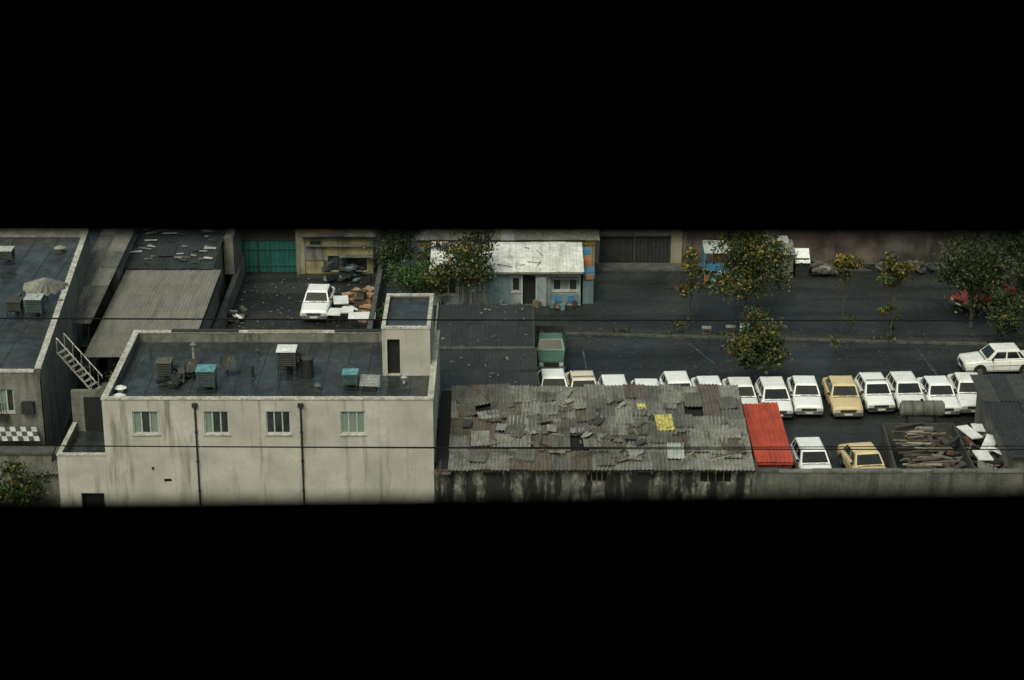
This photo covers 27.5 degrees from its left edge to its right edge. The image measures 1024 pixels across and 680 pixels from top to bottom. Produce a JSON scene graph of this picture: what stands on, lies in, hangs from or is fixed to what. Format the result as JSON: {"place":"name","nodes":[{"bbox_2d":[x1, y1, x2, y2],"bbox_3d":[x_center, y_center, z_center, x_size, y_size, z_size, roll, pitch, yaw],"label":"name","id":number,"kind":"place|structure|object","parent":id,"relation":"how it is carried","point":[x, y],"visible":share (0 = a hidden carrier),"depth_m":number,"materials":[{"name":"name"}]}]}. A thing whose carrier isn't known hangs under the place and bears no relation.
{"place":"outdoors","nodes":[
{"label":"outdoors","id":0,"kind":"place"},
{"bbox_2d":[0,446,55,499],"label":"garden wall","id":1,"kind":"structure","parent":0,"point":[33,455],"depth_m":100.82,"materials":[{"name":"paint"}]},
{"bbox_2d":[32,446,59,499],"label":"alley outhouse","id":2,"kind":"structure","parent":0,"point":[53,478],"depth_m":100.35,"materials":[{"name":"paint"}]},
{"bbox_2d":[0,239,93,446],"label":"walls","id":3,"kind":"structure","parent":0,"point":[60,379],"depth_m":106.38,"materials":[{"name":"paint"}]},
{"bbox_2d":[0,389,34,417],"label":"windows","id":4,"kind":"structure","parent":3,"relation":"attached to","point":[7,407],"depth_m":102.00,"materials":[{"name":"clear glass"}]},
{"bbox_2d":[0,427,39,440],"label":"striped awning","id":5,"kind":"object","parent":3,"relation":"attached to","point":[18,433],"visible":1,"depth_m":101.76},
{"bbox_2d":[0,237,80,371],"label":"roof","id":6,"kind":"structure","parent":3,"relation":"on","point":[22,340],"depth_m":114.80,"materials":[{"name":"concrete"}]},
{"bbox_2d":[0,243,14,264],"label":"air cooler","id":7,"kind":"object","parent":6,"relation":"on","point":[7,251],"visible":1,"depth_m":117.88,"materials":[{"name":"metal"}]},
{"bbox_2d":[5,293,23,317],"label":"air cooler","id":8,"kind":"object","parent":6,"relation":"on","point":[14,303],"visible":1,"depth_m":109.44,"materials":[{"name":"metal"}]},
{"bbox_2d":[23,293,44,320],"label":"air cooler","id":9,"kind":"object","parent":6,"relation":"on","point":[34,303],"visible":0.99,"depth_m":109.14,"materials":[{"name":"metal"}]},
{"bbox_2d":[23,276,67,295],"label":"roof canopy","id":10,"kind":"object","parent":6,"relation":"on","point":[46,286],"visible":0.81,"depth_m":112.38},
{"bbox_2d":[0,237,89,379],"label":"parapet","id":11,"kind":"structure","parent":3,"relation":"on","point":[49,340],"depth_m":109.15,"materials":[{"name":"paint"}]},
{"bbox_2d":[101,333,439,498],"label":"walls","id":12,"kind":"structure","parent":0,"point":[247,472],"depth_m":98.78,"materials":[{"name":"paint"}]},
{"bbox_2d":[56,389,108,498],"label":"side wing","id":13,"kind":"structure","parent":12,"relation":"attached to","point":[82,472],"depth_m":99.77,"materials":[{"name":"concrete"}]},
{"bbox_2d":[191,403,304,497],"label":"drainpipes","id":14,"kind":"object","parent":12,"relation":"attached to","point":[195,405],"visible":0.91,"depth_m":98.48,"materials":[{"name":"metal"}]},
{"bbox_2d":[132,411,366,480],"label":"windows","id":15,"kind":"structure","parent":12,"relation":"attached to","point":[218,421],"depth_m":98.31,"materials":[{"name":"grey glass"}]},
{"bbox_2d":[100,329,439,399],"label":"parapet coping","id":16,"kind":"object","parent":12,"relation":"on","point":[130,344],"visible":0.95,"depth_m":99.62,"materials":[{"name":"beige concrete"}]},
{"bbox_2d":[114,342,428,395],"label":"roof","id":17,"kind":"structure","parent":12,"relation":"on","point":[331,360],"depth_m":102.39,"materials":[{"name":"concrete"}]},
{"bbox_2d":[155,357,173,378],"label":"air cooler","id":18,"kind":"object","parent":17,"relation":"on","point":[164,366],"visible":0.95,"depth_m":100.88,"materials":[{"name":"metal"}]},
{"bbox_2d":[155,367,186,387],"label":"discarded duct parts","id":19,"kind":"object","parent":17,"relation":"on","point":[172,381],"visible":1,"depth_m":100.50,"materials":[{"name":"metal"}]},
{"bbox_2d":[186,359,197,381],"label":"satellite dish","id":20,"kind":"object","parent":17,"relation":"on","point":[191,365],"visible":0.94,"depth_m":101.17,"materials":[{"name":"metal"}]},
{"bbox_2d":[195,364,216,392],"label":"air cooler","id":21,"kind":"object","parent":17,"relation":"on","point":[206,375],"visible":1,"depth_m":99.60,"materials":[{"name":"metal"}]},
{"bbox_2d":[219,354,235,376],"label":"satellite dish","id":22,"kind":"object","parent":17,"relation":"on","point":[227,362],"visible":1,"depth_m":101.61,"materials":[{"name":"metal"}]},
{"bbox_2d":[276,344,297,380],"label":"air cooler","id":23,"kind":"object","parent":17,"relation":"on","point":[286,356],"visible":1,"depth_m":100.96,"materials":[{"name":"metal"}]},
{"bbox_2d":[296,350,304,376],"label":"vent pipe","id":24,"kind":"object","parent":17,"relation":"attached to","point":[300,354],"visible":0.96,"depth_m":101.74,"materials":[{"name":"metal"}]},
{"bbox_2d":[301,355,313,378],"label":"oil drum","id":25,"kind":"object","parent":17,"relation":"on","point":[307,367],"visible":1,"depth_m":101.49,"materials":[{"name":"metal"}]},
{"bbox_2d":[342,365,358,389],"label":"air cooler","id":26,"kind":"object","parent":17,"relation":"on","point":[350,375],"visible":1,"depth_m":100.02,"materials":[{"name":"metal"}]},
{"bbox_2d":[359,374,380,391],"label":"metal grille stack","id":27,"kind":"object","parent":17,"relation":"on","point":[369,386],"visible":1,"depth_m":100.10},
{"bbox_2d":[381,293,433,375],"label":"stair tower","id":28,"kind":"structure","parent":17,"relation":"on","point":[407,346],"depth_m":101.86,"materials":[{"name":"paint"}]},
{"bbox_2d":[415,238,599,273],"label":"tin roof house","id":29,"kind":"structure","parent":0,"point":[589,242],"depth_m":132.27,"materials":[{"name":"beige paint"}]},
{"bbox_2d":[0,0,1023,679],"bbox_3d":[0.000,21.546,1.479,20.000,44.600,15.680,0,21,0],"label":"window frame","id":30,"kind":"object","parent":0,"point":[574,118],"depth_m":1.67,"materials":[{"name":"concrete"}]},
{"bbox_2d":[0,318,1023,320],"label":"overhead cable","id":31,"kind":"object","parent":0,"point":[477,319],"visible":1,"depth_m":91.46,"materials":[{"name":"black plastic"}]},
{"bbox_2d":[0,445,1023,449],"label":"overhead cable","id":32,"kind":"object","parent":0,"point":[501,448],"visible":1,"depth_m":95.78,"materials":[{"name":"black plastic"}]},
{"bbox_2d":[40,237,1023,497],"bbox_3d":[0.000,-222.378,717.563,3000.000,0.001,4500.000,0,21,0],"label":"ground","id":33,"kind":"structure","parent":0,"point":[810,305],"depth_m":125.27,"materials":[{"name":"asphalt"}]},
{"bbox_2d":[0,456,51,499],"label":"shrub","id":34,"kind":"object","parent":33,"relation":"on","point":[21,488],"visible":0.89,"depth_m":98.96,"materials":[{"name":"green plant"}]},
{"bbox_2d":[79,337,105,374],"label":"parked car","id":35,"kind":"object","parent":33,"relation":"on","point":[96,362],"visible":0.26,"depth_m":117.35,"materials":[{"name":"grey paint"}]},
{"bbox_2d":[73,237,136,382],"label":"carport","id":36,"kind":"object","parent":33,"relation":"on","point":[105,269],"visible":0.62,"depth_m":122.76,"materials":[{"name":"paint"}]},
{"bbox_2d":[83,269,220,367],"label":"workshop shed","id":37,"kind":"structure","parent":33,"relation":"on","point":[150,293],"depth_m":119.59,"materials":[{"name":"paint"}]},
{"bbox_2d":[123,238,228,303],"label":"storage shed","id":38,"kind":"structure","parent":33,"relation":"on","point":[178,253],"depth_m":127.10,"materials":[{"name":"paint"}]},
{"bbox_2d":[212,256,245,328],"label":"yard wall","id":39,"kind":"structure","parent":33,"relation":"on","point":[230,297],"depth_m":127.91,"materials":[{"name":"paint"}]},
{"bbox_2d":[223,238,241,273],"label":"brick pier","id":40,"kind":"structure","parent":39,"relation":"on","point":[232,251],"depth_m":130.12,"materials":[{"name":"paint"}]},
{"bbox_2d":[227,305,246,322],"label":"yard clutter","id":41,"kind":"object","parent":33,"relation":"on","point":[242,308],"visible":0.84,"depth_m":125.71,"materials":[{"name":"white paint"}]},
{"bbox_2d":[296,238,305,273],"bbox_3d":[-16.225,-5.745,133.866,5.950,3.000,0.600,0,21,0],"label":"gate pillar","id":42,"kind":"structure","parent":33,"relation":"on","point":[300,253],"depth_m":133.67,"materials":[{"name":"beige paint"}]},
{"bbox_2d":[241,238,296,271],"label":"teal metal gate","id":43,"kind":"structure","parent":42,"relation":"attached to","point":[269,254],"depth_m":133.91,"materials":[{"name":"metal"}]},
{"bbox_2d":[300,284,335,318],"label":"parked car","id":44,"kind":"object","parent":33,"relation":"on","point":[318,302],"visible":0.9,"depth_m":126.26,"materials":[{"name":"white paint"}]},
{"bbox_2d":[327,308,342,326],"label":"white table","id":45,"kind":"object","parent":33,"relation":"on","point":[334,311],"visible":0.82,"depth_m":125.01,"materials":[{"name":"paint"}]},
{"bbox_2d":[304,238,376,272],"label":"yellow workshop","id":46,"kind":"structure","parent":33,"relation":"on","point":[342,252],"depth_m":133.68,"materials":[{"name":"paint"}]},
{"bbox_2d":[333,295,348,314],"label":"white table","id":47,"kind":"object","parent":33,"relation":"on","point":[342,299],"visible":0.67,"depth_m":126.88,"materials":[{"name":"paint"}]},
{"bbox_2d":[321,261,370,283],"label":"scrap heap","id":48,"kind":"object","parent":33,"relation":"on","point":[348,271],"visible":1,"depth_m":132.50,"materials":[{"name":"metal"}]},
{"bbox_2d":[342,306,353,323],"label":"white table","id":49,"kind":"object","parent":33,"relation":"on","point":[346,309],"visible":0.74,"depth_m":125.45,"materials":[{"name":"paint"}]},
{"bbox_2d":[348,312,375,328],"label":"white table","id":50,"kind":"object","parent":33,"relation":"on","point":[358,315],"visible":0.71,"depth_m":123.93,"materials":[{"name":"paint"}]},
{"bbox_2d":[367,241,386,328],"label":"garden boundary wall","id":51,"kind":"structure","parent":33,"relation":"on","point":[376,294],"depth_m":127.46,"materials":[{"name":"paint"}]},
{"bbox_2d":[360,238,422,280],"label":"shrub","id":52,"kind":"object","parent":33,"relation":"on","point":[399,250],"visible":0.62,"depth_m":131.18,"materials":[{"name":"green plant"}]},
{"bbox_2d":[379,249,453,292],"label":"shrub","id":53,"kind":"object","parent":33,"relation":"on","point":[405,276],"visible":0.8,"depth_m":127.88,"materials":[{"name":"green plant"}]},
{"bbox_2d":[413,239,445,264],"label":"shrub","id":54,"kind":"object","parent":33,"relation":"on","point":[427,251],"visible":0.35,"depth_m":130.34,"materials":[{"name":"green plant"}]},
{"bbox_2d":[419,262,462,304],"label":"street tree","id":55,"kind":"object","parent":33,"relation":"on","point":[436,281],"visible":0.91,"depth_m":126.40,"materials":[{"name":"green plant"}]},
{"bbox_2d":[429,238,502,303],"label":"street tree","id":56,"kind":"object","parent":33,"relation":"on","point":[467,257],"visible":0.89,"depth_m":125.23,"materials":[{"name":"green plant"}]},
{"bbox_2d":[434,303,537,400],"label":"long dark shed","id":57,"kind":"structure","parent":33,"relation":"on","point":[486,352],"depth_m":113.71,"materials":[{"name":"grey metal"}]},
{"bbox_2d":[429,241,594,310],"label":"roadside shop","id":58,"kind":"structure","parent":33,"relation":"on","point":[551,274],"depth_m":128.25,"materials":[{"name":"blue"}]},
{"bbox_2d":[535,325,567,371],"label":"pickup truck","id":59,"kind":"object","parent":33,"relation":"on","point":[550,342],"visible":0.88,"depth_m":118.09,"materials":[{"name":"teal"}]},
{"bbox_2d":[537,368,569,386],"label":"parked car","id":60,"kind":"object","parent":33,"relation":"on","point":[552,377],"visible":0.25,"depth_m":113.45,"materials":[{"name":"white paint"}]},
{"bbox_2d":[566,370,597,386],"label":"parked car","id":61,"kind":"object","parent":33,"relation":"on","point":[576,378],"visible":0.33,"depth_m":113.24,"materials":[{"name":"beige paint"}]},
{"bbox_2d":[433,383,758,494],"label":"ramshackle shed","id":62,"kind":"structure","parent":33,"relation":"on","point":[599,415],"depth_m":101.30,"materials":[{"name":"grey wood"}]},
{"bbox_2d":[597,374,626,385],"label":"parked car","id":63,"kind":"object","parent":33,"relation":"on","point":[612,379],"visible":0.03,"depth_m":113.02,"materials":[{"name":"white paint"}]},
{"bbox_2d":[240,271,1021,417],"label":"leaf litter","id":64,"kind":"object","parent":33,"relation":"on","point":[590,325],"visible":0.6,"depth_m":125.40,"materials":[{"name":"brown plant"}]},
{"bbox_2d":[595,238,681,262],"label":"gate surround","id":65,"kind":"object","parent":33,"relation":"on","point":[675,250],"visible":0.31,"depth_m":135.47,"materials":[{"name":"beige paint"}]},
{"bbox_2d":[600,238,669,262],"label":"dark metal gate","id":66,"kind":"structure","parent":65,"relation":"attached to","point":[634,250],"depth_m":135.65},
{"bbox_2d":[631,378,659,385],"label":"parked car","id":67,"kind":"object","parent":33,"relation":"on","point":[647,381],"visible":0.1,"depth_m":112.80,"materials":[{"name":"white paint"}]},
{"bbox_2d":[659,371,691,386],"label":"parked car","id":68,"kind":"object","parent":33,"relation":"on","point":[675,377],"visible":0.22,"depth_m":113.35,"materials":[{"name":"white paint"}]},
{"bbox_2d":[671,246,708,326],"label":"street tree","id":69,"kind":"object","parent":33,"relation":"on","point":[687,287],"visible":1,"depth_m":123.64,"materials":[{"name":"green plant"}]},
{"bbox_2d":[690,375,721,386],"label":"parked car","id":70,"kind":"object","parent":33,"relation":"on","point":[694,381],"visible":0.12,"depth_m":113.27,"materials":[{"name":"white paint"}]},
{"bbox_2d":[702,240,740,284],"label":"market stall","id":71,"kind":"object","parent":33,"relation":"on","point":[706,247],"visible":0.25,"depth_m":133.17,"materials":[{"name":"blue paint"}]},
{"bbox_2d":[722,377,758,403],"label":"parked car","id":72,"kind":"object","parent":33,"relation":"on","point":[747,391],"visible":0.34,"depth_m":112.32,"materials":[{"name":"white paint"}]},
{"bbox_2d":[693,239,805,319],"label":"street tree","id":73,"kind":"object","parent":33,"relation":"on","point":[745,258],"visible":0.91,"depth_m":121.91,"materials":[{"name":"green plant"}]},
{"bbox_2d":[721,299,793,388],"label":"street tree","id":74,"kind":"object","parent":33,"relation":"on","point":[756,345],"visible":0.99,"depth_m":114.03,"materials":[{"name":"green plant"}]},
{"bbox_2d":[582,342,937,375],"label":"parking line marking","id":75,"kind":"object","parent":33,"relation":"on","point":[715,364],"visible":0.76,"depth_m":119.93,"materials":[{"name":"paint"}]},
{"bbox_2d":[742,402,793,468],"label":"red tin shed","id":76,"kind":"structure","parent":33,"relation":"on","point":[764,422],"depth_m":103.26,"materials":[{"name":"metal"}]},
{"bbox_2d":[755,376,792,417],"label":"parked car","id":77,"kind":"object","parent":33,"relation":"on","point":[770,389],"visible":0.68,"depth_m":111.88,"materials":[{"name":"white paint"}]},
{"bbox_2d":[761,239,809,277],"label":"roadside shack","id":78,"kind":"structure","parent":33,"relation":"on","point":[802,256],"depth_m":133.45,"materials":[{"name":"paint"}]},
{"bbox_2d":[566,328,1023,343],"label":"planting strip","id":79,"kind":"object","parent":33,"relation":"on","point":[601,331],"visible":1,"depth_m":123.25,"materials":[{"name":"soil"}]},
{"bbox_2d":[674,318,692,333],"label":"sapling","id":80,"kind":"object","parent":79,"relation":"on","point":[678,324],"visible":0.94,"depth_m":123.45,"materials":[{"name":"green plant"}]},
{"bbox_2d":[876,303,900,337],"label":"sapling","id":81,"kind":"object","parent":79,"relation":"on","point":[883,310],"visible":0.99,"depth_m":122.44,"materials":[{"name":"green plant"}]},
{"bbox_2d":[875,251,918,337],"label":"street tree","id":82,"kind":"object","parent":79,"relation":"on","point":[888,276],"visible":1,"depth_m":121.25,"materials":[{"name":"green plant"}]},
{"bbox_2d":[566,332,1023,346],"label":"kerb","id":83,"kind":"structure","parent":33,"relation":"on","point":[791,338],"depth_m":122.65,"materials":[{"name":"concrete"}]},
{"bbox_2d":[786,375,822,414],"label":"parked car","id":84,"kind":"object","parent":33,"relation":"on","point":[805,393],"visible":0.91,"depth_m":112.29,"materials":[{"name":"white paint"}]},
{"bbox_2d":[790,437,832,469],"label":"parked car","id":85,"kind":"object","parent":33,"relation":"on","point":[807,459],"visible":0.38,"depth_m":104.07,"materials":[{"name":"white paint"}]},
{"bbox_2d":[610,268,1023,342],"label":"weeds","id":86,"kind":"object","parent":33,"relation":"on","point":[725,334],"visible":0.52,"depth_m":123.35,"materials":[{"name":"green plant"}]},
{"bbox_2d":[822,376,862,416],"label":"parked car","id":87,"kind":"object","parent":33,"relation":"on","point":[840,394],"visible":0.98,"depth_m":112.08,"materials":[{"name":"beige paint"}]},
{"bbox_2d":[830,253,865,328],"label":"street tree","id":88,"kind":"object","parent":33,"relation":"on","point":[848,261],"visible":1,"depth_m":123.11,"materials":[{"name":"green plant"}]},
{"bbox_2d":[681,239,1016,262],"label":"brick wall","id":89,"kind":"structure","parent":33,"relation":"on","point":[871,250],"depth_m":135.51,"materials":[{"name":"paint"}]},
{"bbox_2d":[837,442,885,468],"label":"parked car","id":90,"kind":"object","parent":33,"relation":"on","point":[860,458],"visible":0.49,"depth_m":103.88,"materials":[{"name":"beige paint"}]},
{"bbox_2d":[854,371,894,411],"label":"parked car","id":91,"kind":"object","parent":33,"relation":"on","point":[873,388],"visible":0.89,"depth_m":112.53,"materials":[{"name":"white paint"}]},
{"bbox_2d":[756,468,1023,490],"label":"street wall","id":92,"kind":"structure","parent":33,"relation":"on","point":[814,479],"depth_m":99.22,"materials":[{"name":"concrete"}]},
{"bbox_2d":[885,371,925,411],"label":"parked car","id":93,"kind":"object","parent":33,"relation":"on","point":[904,385],"visible":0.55,"depth_m":112.77,"materials":[{"name":"white paint"}]},
{"bbox_2d":[809,257,1023,274],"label":"rubble heap","id":94,"kind":"object","parent":33,"relation":"on","point":[817,267],"visible":0.45,"depth_m":134.03,"materials":[{"name":"stone"}]},
{"bbox_2d":[899,398,944,422],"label":"water tank","id":95,"kind":"object","parent":33,"relation":"on","point":[921,407],"visible":0.95,"depth_m":107.97,"materials":[{"name":"metal"}]},
{"bbox_2d":[880,422,975,468],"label":"scrap enclosure","id":96,"kind":"object","parent":33,"relation":"on","point":[920,434],"visible":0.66,"depth_m":105.04,"materials":[{"name":"brown wood"}]},
{"bbox_2d":[917,376,960,414],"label":"parked car","id":97,"kind":"object","parent":33,"relation":"on","point":[937,387],"visible":0.63,"depth_m":112.41,"materials":[{"name":"white paint"}]},
{"bbox_2d":[947,372,977,412],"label":"parked car","id":98,"kind":"object","parent":33,"relation":"on","point":[963,385],"visible":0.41,"depth_m":112.60,"materials":[{"name":"white paint"}]},
{"bbox_2d":[926,239,1023,327],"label":"street tree","id":99,"kind":"object","parent":33,"relation":"on","point":[977,273],"visible":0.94,"depth_m":122.86,"materials":[{"name":"green plant"}]},
{"bbox_2d":[957,423,1006,468],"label":"rubbish heap","id":100,"kind":"object","parent":33,"relation":"on","point":[982,459],"visible":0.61,"depth_m":104.53,"materials":[{"name":"white wood"}]},
{"bbox_2d":[949,283,1016,311],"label":"parked car","id":101,"kind":"object","parent":33,"relation":"on","point":[955,299],"visible":0.34,"depth_m":127.64,"materials":[{"name":"red paint"}]},
{"bbox_2d":[956,343,1023,374],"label":"parked car","id":102,"kind":"object","parent":33,"relation":"on","point":[996,357],"visible":0.94,"depth_m":117.20,"materials":[{"name":"white paint"}]},
{"bbox_2d":[970,373,1023,468],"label":"corner shed","id":103,"kind":"structure","parent":33,"relation":"on","point":[999,412],"depth_m":105.69,"materials":[{"name":"paint"}]},
{"bbox_2d":[980,283,1023,342],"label":"street tree","id":104,"kind":"object","parent":33,"relation":"on","point":[1012,311],"visible":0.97,"depth_m":120.21,"materials":[{"name":"green plant"}]},
{"bbox_2d":[987,239,1023,305],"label":"street tree","id":105,"kind":"object","parent":33,"relation":"on","point":[1019,247],"visible":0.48,"depth_m":124.02,"materials":[{"name":"green plant"}]},
{"bbox_2d":[267,445,1023,447],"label":"overhead cable","id":106,"kind":"object","parent":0,"point":[708,447],"visible":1,"depth_m":96.20,"materials":[{"name":"black plastic"}]},
{"bbox_2d":[595,263,1023,270],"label":"pavement","id":107,"kind":"structure","parent":0,"point":[636,266],"depth_m":134.93,"materials":[{"name":"concrete"}]},
{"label":"alley shed","id":108,"kind":"object","parent":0,"visible":0},
{"bbox_2d":[56,333,102,388],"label":"outdoor staircase","id":109,"kind":"structure","parent":108,"relation":"on","point":[82,368],"depth_m":105.19,"materials":[{"name":"metal"}]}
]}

